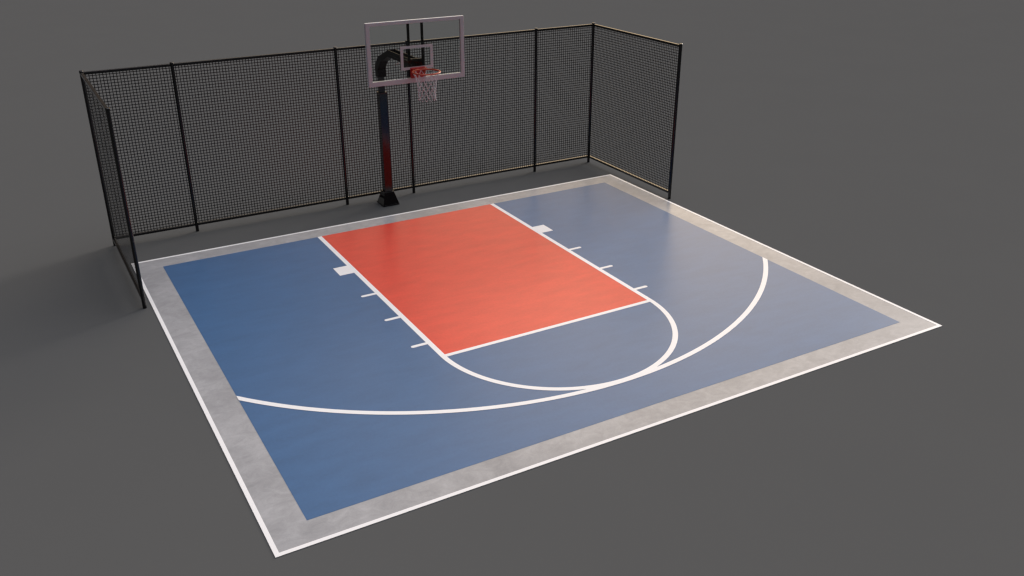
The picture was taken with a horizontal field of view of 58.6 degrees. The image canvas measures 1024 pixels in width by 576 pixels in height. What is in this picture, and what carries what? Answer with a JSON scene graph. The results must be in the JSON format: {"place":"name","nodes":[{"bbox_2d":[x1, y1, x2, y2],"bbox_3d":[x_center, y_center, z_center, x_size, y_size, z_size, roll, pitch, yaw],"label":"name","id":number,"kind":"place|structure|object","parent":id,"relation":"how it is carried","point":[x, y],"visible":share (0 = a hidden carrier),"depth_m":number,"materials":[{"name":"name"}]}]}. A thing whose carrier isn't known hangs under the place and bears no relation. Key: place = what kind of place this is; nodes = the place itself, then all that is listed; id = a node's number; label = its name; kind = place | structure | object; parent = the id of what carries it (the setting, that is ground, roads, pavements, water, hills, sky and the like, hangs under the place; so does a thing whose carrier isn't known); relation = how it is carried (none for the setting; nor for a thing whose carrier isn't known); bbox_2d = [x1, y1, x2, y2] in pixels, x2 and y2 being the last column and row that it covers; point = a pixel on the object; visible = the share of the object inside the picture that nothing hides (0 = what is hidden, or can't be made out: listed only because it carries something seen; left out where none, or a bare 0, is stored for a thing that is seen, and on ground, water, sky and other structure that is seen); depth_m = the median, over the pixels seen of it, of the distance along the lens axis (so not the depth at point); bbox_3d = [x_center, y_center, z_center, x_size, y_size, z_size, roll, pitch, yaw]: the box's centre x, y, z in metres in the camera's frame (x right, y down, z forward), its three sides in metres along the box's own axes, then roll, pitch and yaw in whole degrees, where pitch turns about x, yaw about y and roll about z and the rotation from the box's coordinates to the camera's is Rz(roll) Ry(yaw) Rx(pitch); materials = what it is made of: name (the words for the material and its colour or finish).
{"place":"outdoors","nodes":[
{"label":"outdoors","id":0,"kind":"place"},
{"bbox_2d":[0,0,1023,575],"bbox_3d":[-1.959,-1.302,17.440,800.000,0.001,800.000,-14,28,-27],"label":"ground","id":1,"kind":"structure","parent":0,"point":[874,146],"depth_m":16.01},
{"bbox_2d":[79,22,682,308],"bbox_3d":[-1.939,-2.693,16.759,10.237,3.096,2.987,-14,28,-27],"label":"fence","id":2,"kind":"object","parent":1,"relation":"on","point":[129,233],"visible":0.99,"depth_m":17.62,"materials":[{"name":"black metal"}]},
{"bbox_2d":[364,15,464,206],"bbox_3d":[-1.720,-3.052,16.697,2.398,3.800,1.700,71,73,64],"label":"basketball hoop","id":3,"kind":"object","parent":1,"relation":"on","point":[415,68],"visible":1,"depth_m":15.88,"materials":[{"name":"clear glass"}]},
{"bbox_2d":[139,175,940,557],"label":"court pavement","id":4,"kind":"structure","parent":0,"point":[287,523],"depth_m":11.66,"materials":[{"name":"concrete"}]},
{"bbox_2d":[163,182,898,519],"bbox_3d":[-0.072,0.072,14.451,9.070,0.001,7.586,-14,28,-27],"label":"court surface","id":5,"kind":"object","parent":4,"relation":"on","point":[304,323],"visible":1,"depth_m":12.83,"materials":[{"name":"blue paint"}]},
{"bbox_2d":[333,266,353,275],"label":"lane block","id":6,"kind":"structure","parent":5,"relation":"on","point":[343,270],"depth_m":15.23,"materials":[{"name":"paint"}]},
{"bbox_2d":[411,342,426,347],"bbox_3d":[-1.313,0.807,12.857,0.242,0.001,0.064,-14,28,-27],"label":"lane mark","id":7,"kind":"object","parent":5,"relation":"on","point":[418,345],"visible":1,"depth_m":12.85,"materials":[{"name":"paint"}]},
{"bbox_2d":[322,204,645,353],"bbox_3d":[-0.670,-0.367,15.398,3.638,0.001,5.179,-14,28,-27],"label":"key area","id":8,"kind":"object","parent":5,"relation":"on","point":[451,282],"visible":1,"depth_m":15.01,"materials":[{"name":"red paint"}]},
{"bbox_2d":[318,236,443,355],"bbox_3d":[-2.238,-0.005,14.613,0.078,0.001,5.119,-14,28,-27],"label":"lane line","id":9,"kind":"object","parent":8,"relation":"on","point":[438,351],"visible":1,"depth_m":14.18,"materials":[{"name":"paint"}]},
{"bbox_2d":[491,204,650,299],"bbox_3d":[0.868,-0.753,16.229,0.078,0.001,5.119,-14,28,-27],"label":"lane line","id":10,"kind":"object","parent":8,"relation":"on","point":[579,257],"visible":1,"depth_m":15.86,"materials":[{"name":"paint"}]},
{"bbox_2d":[237,257,767,414],"bbox_3d":[0.950,0.817,12.833,9.070,0.001,2.236,-14,28,-27],"label":"three point line","id":11,"kind":"object","parent":5,"relation":"on","point":[744,314],"visible":1,"depth_m":11.59,"materials":[{"name":"paint"}]},
{"bbox_2d":[533,225,552,232],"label":"lane block","id":12,"kind":"structure","parent":5,"relation":"on","point":[542,228],"depth_m":17.00,"materials":[{"name":"paint"}]},
{"bbox_2d":[445,300,649,355],"bbox_3d":[0.605,0.566,13.378,3.502,0.001,0.070,-14,28,-27],"label":"free throw line","id":13,"kind":"object","parent":5,"relation":"on","point":[538,330],"visible":1,"depth_m":13.32,"materials":[{"name":"paint"}]},
{"bbox_2d":[440,299,677,390],"bbox_3d":[1.043,0.886,12.686,3.658,0.001,1.829,-14,28,-27],"label":"free throw arc","id":14,"kind":"object","parent":5,"relation":"on","point":[666,355],"visible":1,"depth_m":12.25,"materials":[{"name":"paint"}]},
{"bbox_2d":[131,174,941,557],"bbox_3d":[-0.075,0.069,14.457,9.960,0.001,8.379,-14,28,-27],"label":"perimeter line","id":15,"kind":"object","parent":4,"relation":"on","point":[241,482],"visible":0.9,"depth_m":11.36,"materials":[{"name":"paint"}]}
]}

